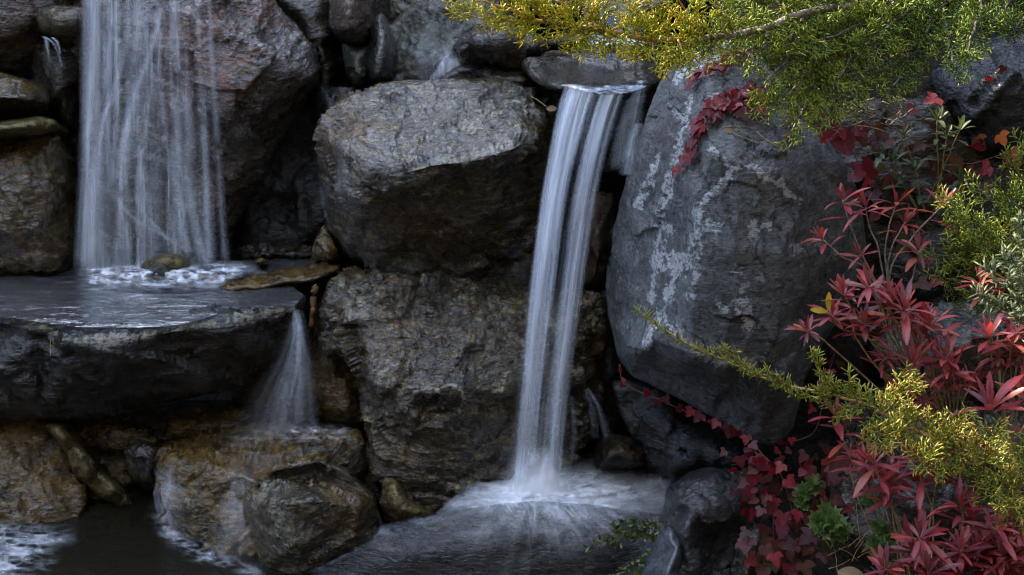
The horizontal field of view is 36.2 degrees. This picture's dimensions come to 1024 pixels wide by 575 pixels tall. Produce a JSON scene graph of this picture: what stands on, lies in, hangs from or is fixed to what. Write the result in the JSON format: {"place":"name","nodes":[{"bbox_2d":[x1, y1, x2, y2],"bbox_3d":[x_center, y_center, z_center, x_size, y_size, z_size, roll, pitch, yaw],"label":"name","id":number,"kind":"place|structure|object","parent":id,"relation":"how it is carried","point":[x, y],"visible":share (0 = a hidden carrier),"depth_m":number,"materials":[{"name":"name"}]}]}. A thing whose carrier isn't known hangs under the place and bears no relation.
{"place":"outdoors","nodes":[
{"label":"outdoors","id":0,"kind":"place"},
{"bbox_2d":[0,400,629,574],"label":"pond water","id":1,"kind":"structure","parent":0,"point":[102,537],"depth_m":3.77,"materials":[{"name":"black liquid"}]},
{"bbox_2d":[0,536,40,569],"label":"foam patch","id":2,"kind":"object","parent":1,"relation":"on","point":[13,566],"visible":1,"depth_m":3.71,"materials":[{"name":"white liquid"}]},
{"bbox_2d":[124,440,157,490],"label":"stone","id":3,"kind":"object","parent":1,"relation":"in","point":[139,459],"visible":0.61,"depth_m":3.90,"materials":[{"name":"grey stone"}]},
{"bbox_2d":[67,401,255,453],"bbox_3d":[-0.923,0.354,4.183,0.514,0.191,0.451,0,20,0],"label":"rock ledge","id":4,"kind":"object","parent":1,"relation":"on","point":[110,434],"visible":0.84,"depth_m":4.00,"materials":[{"name":"brown stone"}]},
{"bbox_2d":[230,280,367,440],"bbox_3d":[-0.549,0.210,4.196,0.435,0.550,0.532,0,20,0],"label":"boulder","id":5,"kind":"object","parent":1,"relation":"on","point":[305,378],"visible":0.42,"depth_m":4.01,"materials":[{"name":"grey stone"}]},
{"bbox_2d":[379,477,435,524],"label":"stone","id":6,"kind":"object","parent":1,"relation":"on","point":[398,506],"visible":0.64,"depth_m":3.76,"materials":[{"name":"brown stone"}]},
{"bbox_2d":[318,265,609,511],"bbox_3d":[-0.118,0.235,3.955,0.716,0.618,0.758,0,20,0],"label":"boulder","id":7,"kind":"object","parent":1,"relation":"in","point":[465,384],"visible":0.99,"depth_m":3.73,"materials":[{"name":"grey stone"}]},
{"bbox_2d":[308,284,318,327],"bbox_3d":[-0.486,0.044,3.836,0.020,0.106,0.038,7,21,19],"label":"root stub","id":8,"kind":"object","parent":7,"relation":"hanging from","point":[314,291],"visible":1,"depth_m":3.83,"materials":[{"name":"brown wood"}]},
{"bbox_2d":[313,77,553,284],"bbox_3d":[-0.195,-0.250,3.954,0.596,0.548,0.765,0,20,0],"label":"boulder","id":9,"kind":"object","parent":7,"relation":"on","point":[419,177],"visible":0.95,"depth_m":3.75,"materials":[{"name":"grey stone"}]},
{"bbox_2d":[438,65,538,86],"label":"stone","id":10,"kind":"object","parent":9,"relation":"on","point":[470,72],"visible":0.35,"depth_m":3.97,"materials":[{"name":"grey stone"}]},
{"bbox_2d":[453,24,550,69],"bbox_3d":[-0.026,-0.616,4.137,0.256,0.220,0.512,0,20,0],"label":"rock ledge","id":11,"kind":"object","parent":10,"relation":"on","point":[483,48],"visible":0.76,"depth_m":3.93,"materials":[{"name":"grey stone"}]},
{"bbox_2d":[521,57,533,74],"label":"stone","id":12,"kind":"object","parent":11,"relation":"on","point":[524,63],"visible":0.31,"depth_m":3.89,"materials":[{"name":"grey stone"}]},
{"bbox_2d":[546,105,556,110],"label":"fallen leaf","id":13,"kind":"object","parent":9,"relation":"on","point":[551,108],"visible":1,"depth_m":3.71,"materials":[{"name":"brown plant"}]},
{"bbox_2d":[439,443,664,513],"bbox_3d":[0.127,0.504,3.947,0.610,0.134,0.536,0,20,0],"label":"rock ledge","id":14,"kind":"object","parent":1,"relation":"in","point":[590,446],"visible":0.06,"depth_m":3.83,"materials":[{"name":"grey stone"}]},
{"bbox_2d":[592,430,646,475],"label":"stone","id":15,"kind":"object","parent":14,"relation":"on","point":[618,452],"visible":0.85,"depth_m":3.79,"materials":[{"name":"brown stone"}]},
{"bbox_2d":[596,290,626,435],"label":"stone","id":16,"kind":"object","parent":15,"relation":"on","point":[609,419],"visible":0.34,"depth_m":3.92,"materials":[{"name":"stone"}]},
{"bbox_2d":[570,191,614,291],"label":"stone","id":17,"kind":"object","parent":16,"relation":"on","point":[592,220],"visible":0.84,"depth_m":3.90,"materials":[{"name":"stone"}]},
{"bbox_2d":[525,86,656,206],"bbox_3d":[0.198,-0.378,4.079,0.372,0.374,0.472,0,20,0],"label":"rock ledge","id":18,"kind":"object","parent":17,"relation":"on","point":[597,161],"visible":0.55,"depth_m":3.89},
{"bbox_2d":[526,42,675,102],"bbox_3d":[0.232,-0.566,3.960,0.397,0.103,0.748,0,20,0],"label":"rock slab","id":19,"kind":"object","parent":18,"relation":"on","point":[555,71],"visible":0.66,"depth_m":3.74,"materials":[{"name":"grey stone"}]},
{"bbox_2d":[633,522,681,574],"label":"stone","id":20,"kind":"object","parent":1,"relation":"in","point":[665,558],"visible":0.73,"depth_m":3.32,"materials":[{"name":"stone"}]},
{"bbox_2d":[583,516,660,574],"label":"water weed","id":21,"kind":"object","parent":20,"relation":"attached to","point":[634,534],"visible":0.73,"depth_m":3.44,"materials":[{"name":"green plant"}]},
{"bbox_2d":[727,522,768,574],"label":"stone","id":22,"kind":"object","parent":1,"relation":"on","point":[736,566],"visible":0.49,"depth_m":3.31,"materials":[{"name":"grey stone"}]},
{"bbox_2d":[31,0,1023,574],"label":"ground","id":23,"kind":"structure","parent":0,"point":[553,264],"depth_m":3.73,"materials":[{"name":"grey stone"}]},
{"bbox_2d":[0,419,88,524],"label":"boulder","id":24,"kind":"object","parent":23,"relation":"on","point":[39,481],"visible":0.71,"depth_m":3.93,"materials":[{"name":"brown stone"}]},
{"bbox_2d":[0,266,306,422],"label":"rock slab","id":25,"kind":"object","parent":24,"relation":"on","point":[87,374],"visible":0.72,"depth_m":3.76,"materials":[{"name":"black stone"}]},
{"bbox_2d":[0,134,78,275],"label":"boulder","id":26,"kind":"object","parent":25,"relation":"on","point":[39,208],"visible":0.88,"depth_m":3.92,"materials":[{"name":"brown stone"}]},
{"bbox_2d":[0,72,57,119],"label":"boulder","id":27,"kind":"object","parent":26,"relation":"on","point":[21,97],"visible":0.81,"depth_m":3.92,"materials":[{"name":"stone"}]},
{"bbox_2d":[0,0,73,79],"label":"boulder","id":28,"kind":"object","parent":27,"relation":"on","point":[21,35],"visible":0.47,"depth_m":3.98,"materials":[{"name":"grey stone"}]},
{"bbox_2d":[0,116,68,139],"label":"stone","id":29,"kind":"object","parent":26,"relation":"on","point":[31,127],"visible":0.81,"depth_m":3.87,"materials":[{"name":"brown stone"}]},
{"bbox_2d":[30,36,81,136],"bbox_3d":[-1.192,-0.536,4.225,0.169,0.332,0.446,0,20,0],"label":"stone","id":30,"kind":"object","parent":26,"relation":"on","point":[55,71],"visible":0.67,"depth_m":4.03,"materials":[{"name":"grey stone"}]},
{"bbox_2d":[36,5,94,42],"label":"stone","id":31,"kind":"object","parent":30,"relation":"on","point":[69,23],"visible":0.82,"depth_m":3.87,"materials":[{"name":"grey stone"}]},
{"bbox_2d":[148,262,172,278],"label":"stone","id":32,"kind":"object","parent":25,"relation":"on","point":[160,269],"visible":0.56,"depth_m":3.89,"materials":[{"name":"grey stone"}]},
{"bbox_2d":[0,256,340,327],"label":"pool water","id":33,"kind":"structure","parent":25,"relation":"on","point":[170,298],"depth_m":3.85,"materials":[{"name":"grey liquid"}]},
{"bbox_2d":[91,44,237,285],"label":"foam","id":34,"kind":"structure","parent":33,"relation":"on","point":[141,276],"depth_m":3.90,"materials":[{"name":"liquid"}]},
{"bbox_2d":[60,0,321,269],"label":"boulder","id":35,"kind":"object","parent":25,"relation":"on","point":[204,102],"visible":0.84,"depth_m":4.01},
{"bbox_2d":[137,252,198,273],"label":"stone","id":36,"kind":"object","parent":35,"relation":"on","point":[175,260],"visible":0.67,"depth_m":3.95,"materials":[{"name":"brown stone"}]},
{"bbox_2d":[218,262,341,290],"bbox_3d":[-0.572,-0.027,3.994,0.240,0.074,0.356,17,26,38],"label":"rock slab","id":37,"kind":"object","parent":25,"relation":"on","point":[308,272],"visible":0.94,"depth_m":3.92,"materials":[{"name":"brown stone"}]},
{"bbox_2d":[46,422,130,505],"bbox_3d":[-1.074,0.444,4.085,0.208,0.312,0.402,0,20,0],"label":"stone","id":38,"kind":"object","parent":23,"relation":"on","point":[91,473],"visible":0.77,"depth_m":3.93,"materials":[{"name":"brown stone"}]},
{"bbox_2d":[54,401,234,498],"bbox_3d":[-1.000,0.489,4.298,0.564,0.476,0.516,-12,23,-31],"label":"rock ledge","id":39,"kind":"object","parent":23,"relation":"on","point":[115,463],"visible":0.09,"depth_m":4.04,"materials":[{"name":"black stone"}]},
{"bbox_2d":[152,420,364,556],"bbox_3d":[-0.646,0.480,4.049,0.559,0.340,0.710,0,20,0],"label":"rock ledge","id":40,"kind":"object","parent":23,"relation":"on","point":[206,480],"visible":0.81,"depth_m":3.81,"materials":[{"name":"stone"}]},
{"bbox_2d":[235,83,351,268],"bbox_3d":[-0.618,-0.302,4.400,0.420,0.573,0.520,0,20,0],"label":"boulder","id":41,"kind":"object","parent":23,"relation":"on","point":[287,204],"visible":0.38,"depth_m":4.22,"materials":[{"name":"stone"}]},
{"bbox_2d":[254,258,269,264],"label":"stone","id":42,"kind":"object","parent":41,"relation":"on","point":[262,261],"visible":0.59,"depth_m":4.00,"materials":[{"name":"brown stone"}]},
{"bbox_2d":[231,241,342,265],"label":"stone","id":43,"kind":"object","parent":41,"relation":"on","point":[260,249],"visible":0.52,"depth_m":4.13,"materials":[{"name":"grey stone"}]},
{"bbox_2d":[311,225,348,261],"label":"stone","id":44,"kind":"object","parent":43,"relation":"on","point":[327,247],"visible":0.83,"depth_m":3.97,"materials":[{"name":"brown stone"}]},
{"bbox_2d":[275,0,344,97],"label":"boulder","id":45,"kind":"object","parent":41,"relation":"on","point":[309,18],"visible":0.41,"depth_m":4.18,"materials":[{"name":"grey stone"}]},
{"bbox_2d":[310,83,356,126],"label":"stone","id":46,"kind":"object","parent":41,"relation":"on","point":[325,97],"visible":0.44,"depth_m":4.12,"materials":[{"name":"black stone"}]},
{"bbox_2d":[342,42,370,90],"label":"stone","id":47,"kind":"object","parent":46,"relation":"on","point":[355,58],"visible":0.62,"depth_m":4.10,"materials":[{"name":"grey stone"}]},
{"bbox_2d":[242,460,384,574],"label":"boulder","id":48,"kind":"object","parent":23,"relation":"on","point":[305,518],"visible":0.86,"depth_m":3.63,"materials":[{"name":"grey stone"}]},
{"bbox_2d":[328,0,376,44],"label":"stone","id":49,"kind":"object","parent":23,"relation":"on","point":[350,21],"visible":0.8,"depth_m":4.07,"materials":[{"name":"stone"}]},
{"bbox_2d":[360,440,382,511],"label":"stone","id":50,"kind":"object","parent":23,"relation":"on","point":[368,478],"visible":0.16,"depth_m":3.87,"materials":[{"name":"black stone"}]},
{"bbox_2d":[345,441,366,477],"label":"stone","id":51,"kind":"object","parent":50,"relation":"on","point":[357,464],"visible":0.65,"depth_m":3.83,"materials":[{"name":"grey stone"}]},
{"bbox_2d":[388,0,521,81],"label":"boulder","id":52,"kind":"object","parent":23,"relation":"on","point":[427,34],"visible":0.53,"depth_m":4.17,"materials":[{"name":"grey stone"}]},
{"bbox_2d":[367,13,396,86],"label":"stone","id":53,"kind":"object","parent":52,"relation":"on","point":[382,54],"visible":0.85,"depth_m":4.04,"materials":[{"name":"black stone"}]},
{"bbox_2d":[447,60,465,71],"bbox_3d":[-0.201,-0.601,4.167,0.302,0.132,0.235,0,20,0],"label":"trickle","id":54,"kind":"object","parent":52,"relation":"on","point":[451,66],"visible":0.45,"depth_m":4.07,"materials":[{"name":"liquid"}]},
{"bbox_2d":[306,501,660,574],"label":"rock slab","id":55,"kind":"object","parent":23,"relation":"on","point":[537,538],"visible":0.8,"depth_m":3.58,"materials":[{"name":"stone"}]},
{"bbox_2d":[472,88,617,505],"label":"waterfall","id":56,"kind":"structure","parent":55,"relation":"on","point":[539,486],"depth_m":3.69,"materials":[{"name":"liquid"}]},
{"bbox_2d":[508,0,710,49],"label":"rock ledge","id":57,"kind":"object","parent":23,"relation":"on","point":[612,21],"visible":0.13,"depth_m":4.18,"materials":[{"name":"grey stone"}]},
{"bbox_2d":[612,380,763,482],"bbox_3d":[0.458,0.384,3.900,0.430,0.389,0.512,0,20,0],"label":"boulder","id":58,"kind":"object","parent":23,"relation":"on","point":[674,444],"visible":0.56,"depth_m":3.72,"materials":[{"name":"stone"}]},
{"bbox_2d":[605,40,865,445],"bbox_3d":[0.476,-0.135,3.617,0.536,0.916,0.919,-6,21,-16],"label":"boulder","id":59,"kind":"object","parent":58,"relation":"on","point":[708,249],"visible":0.87,"depth_m":3.28,"materials":[{"name":"stone"}]},
{"bbox_2d":[617,364,751,445],"bbox_3d":[0.367,0.268,3.501,0.394,0.075,0.064,19,27,42],"label":"creeper","id":60,"kind":"object","parent":59,"relation":"attached to","point":[729,430],"visible":0.96,"depth_m":3.44,"materials":[{"name":"red plant"}]},
{"bbox_2d":[683,48,754,91],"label":"creeper","id":61,"kind":"object","parent":59,"relation":"attached to","point":[695,76],"visible":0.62,"depth_m":3.29,"materials":[{"name":"red plant"}]},
{"bbox_2d":[671,81,776,181],"bbox_3d":[0.464,-0.320,3.260,0.262,0.197,0.102,-9,22,-24],"label":"creeper","id":62,"kind":"object","parent":59,"relation":"attached to","point":[717,106],"visible":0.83,"depth_m":3.22,"materials":[{"name":"red plant"}]},
{"bbox_2d":[723,128,733,132],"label":"fallen leaf","id":63,"kind":"object","parent":59,"relation":"on","point":[728,130],"visible":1,"depth_m":3.15,"materials":[{"name":"brown plant"}]},
{"bbox_2d":[442,0,1023,152],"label":"juniper shrub","id":64,"kind":"object","parent":59,"relation":"on","point":[897,16],"visible":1,"depth_m":3.07,"materials":[{"name":"green plant"}]},
{"bbox_2d":[783,111,803,141],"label":"creeper","id":65,"kind":"object","parent":59,"relation":"attached to","point":[789,131],"visible":0.5,"depth_m":3.28,"materials":[{"name":"plant"}]},
{"bbox_2d":[774,346,843,460],"bbox_3d":[0.657,0.258,3.371,0.200,0.238,0.070,-16,26,-38],"label":"creeper","id":66,"kind":"object","parent":59,"relation":"attached to","point":[825,445],"visible":0.79,"depth_m":3.39,"materials":[{"name":"red plant"}]},
{"bbox_2d":[801,112,885,196],"bbox_3d":[0.702,-0.281,3.260,0.214,0.174,0.098,-4,20,-12],"label":"creeper","id":67,"kind":"object","parent":59,"relation":"attached to","point":[843,141],"visible":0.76,"depth_m":3.27,"materials":[{"name":"red plant"}]},
{"bbox_2d":[643,467,771,574],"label":"boulder","id":68,"kind":"object","parent":23,"relation":"on","point":[702,518],"visible":0.66,"depth_m":3.35,"materials":[{"name":"stone"}]},
{"bbox_2d":[720,440,815,574],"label":"creeper","id":69,"kind":"object","parent":68,"relation":"attached to","point":[769,554],"visible":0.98,"depth_m":3.27,"materials":[{"name":"red plant"}]},
{"bbox_2d":[792,473,821,514],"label":"herb","id":70,"kind":"object","parent":23,"relation":"on","point":[802,489],"visible":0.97,"depth_m":3.27,"materials":[{"name":"green plant"}]},
{"bbox_2d":[782,446,848,563],"bbox_3d":[0.642,0.459,3.293,0.131,0.264,0.189,5,21,13],"label":"creeper","id":71,"kind":"object","parent":23,"relation":"on","point":[805,534],"visible":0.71,"depth_m":3.29,"materials":[{"name":"red plant"}]},
{"bbox_2d":[631,304,1023,536],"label":"juniper branch","id":72,"kind":"object","parent":23,"relation":"on","point":[941,447],"visible":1,"depth_m":2.63,"materials":[{"name":"green plant"}]},
{"bbox_2d":[806,499,855,556],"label":"herb","id":73,"kind":"object","parent":23,"relation":"on","point":[824,516],"visible":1,"depth_m":3.16,"materials":[{"name":"green plant"}]},
{"bbox_2d":[837,566,862,574],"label":"fallen leaf","id":74,"kind":"object","parent":23,"relation":"on","point":[848,570],"visible":1,"depth_m":3.17,"materials":[{"name":"beige plant"}]},
{"bbox_2d":[857,489,897,568],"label":"herb","id":75,"kind":"object","parent":23,"relation":"on","point":[881,528],"visible":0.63,"depth_m":3.13,"materials":[{"name":"green plant"}]},
{"bbox_2d":[801,182,955,359],"bbox_3d":[0.737,-0.013,3.186,0.312,0.417,0.169,0,20,0],"label":"azalea","id":76,"kind":"object","parent":23,"relation":"on","point":[821,233],"visible":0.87,"depth_m":3.14,"materials":[{"name":"red plant"}]},
{"bbox_2d":[783,260,995,456],"bbox_3d":[0.740,0.159,3.023,0.412,0.455,0.209,0,20,0],"label":"azalea","id":77,"kind":"object","parent":23,"relation":"on","point":[886,296],"visible":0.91,"depth_m":3.01,"materials":[{"name":"red plant"}]},
{"bbox_2d":[808,394,1014,574],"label":"azalea","id":78,"kind":"object","parent":23,"relation":"on","point":[923,549],"visible":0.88,"depth_m":3.01,"materials":[{"name":"red plant"}]},
{"bbox_2d":[868,105,975,225],"bbox_3d":[0.890,-0.253,3.392,0.249,0.283,0.117,0,20,0],"label":"azalea","id":79,"kind":"object","parent":23,"relation":"on","point":[914,165],"visible":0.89,"depth_m":3.37,"materials":[{"name":"green plant"}]},
{"bbox_2d":[826,389,1023,566],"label":"boulder","id":80,"kind":"object","parent":23,"relation":"on","point":[845,489],"visible":0.24,"depth_m":3.41,"materials":[{"name":"grey stone"}]},
{"bbox_2d":[842,470,973,514],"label":"creeper","id":81,"kind":"object","parent":80,"relation":"attached to","point":[848,508],"visible":0.53,"depth_m":3.29,"materials":[{"name":"red plant"}]},
{"bbox_2d":[865,291,1023,408],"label":"boulder","id":82,"kind":"object","parent":80,"relation":"on","point":[971,358],"visible":0.31,"depth_m":3.44,"materials":[{"name":"grey stone"}]},
{"bbox_2d":[917,127,1023,317],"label":"juniper shrub","id":83,"kind":"object","parent":80,"relation":"on","point":[997,238],"visible":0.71,"depth_m":3.10,"materials":[{"name":"green plant"}]},
{"bbox_2d":[835,95,1023,321],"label":"boulder","id":84,"kind":"object","parent":23,"relation":"on","point":[923,128],"visible":0.23,"depth_m":3.60,"materials":[{"name":"grey granite"}]},
{"bbox_2d":[835,39,1022,289],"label":"creeper","id":85,"kind":"object","parent":84,"relation":"on","point":[978,144],"visible":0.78,"depth_m":3.45,"materials":[{"name":"red plant"}]},
{"bbox_2d":[930,33,1023,161],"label":"boulder","id":86,"kind":"object","parent":23,"relation":"on","point":[990,110],"visible":0.62,"depth_m":3.52,"materials":[{"name":"stone"}]},
{"bbox_2d":[942,263,1023,480],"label":"azalea","id":87,"kind":"object","parent":23,"relation":"on","point":[989,327],"visible":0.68,"depth_m":3.00,"materials":[{"name":"red plant"}]},
{"bbox_2d":[946,489,1023,574],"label":"azalea","id":88,"kind":"object","parent":23,"relation":"on","point":[1007,550],"visible":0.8,"depth_m":2.96,"materials":[{"name":"red plant"}]},
{"bbox_2d":[967,209,1023,352],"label":"juniper sprig","id":89,"kind":"object","parent":23,"relation":"on","point":[1009,285],"visible":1,"depth_m":1.85,"materials":[{"name":"green plant"}]},
{"bbox_2d":[436,449,673,514],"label":"stream water","id":90,"kind":"structure","parent":0,"point":[633,491],"depth_m":3.79,"materials":[{"name":"grey liquid"}]},
{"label":"stream water","id":91,"kind":"structure","parent":0,"visible":0},
{"bbox_2d":[548,32,602,50],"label":"stone","id":92,"kind":"object","parent":91,"relation":"on","point":[553,45],"visible":0.2,"depth_m":4.02,"materials":[{"name":"grey stone"}]}
]}

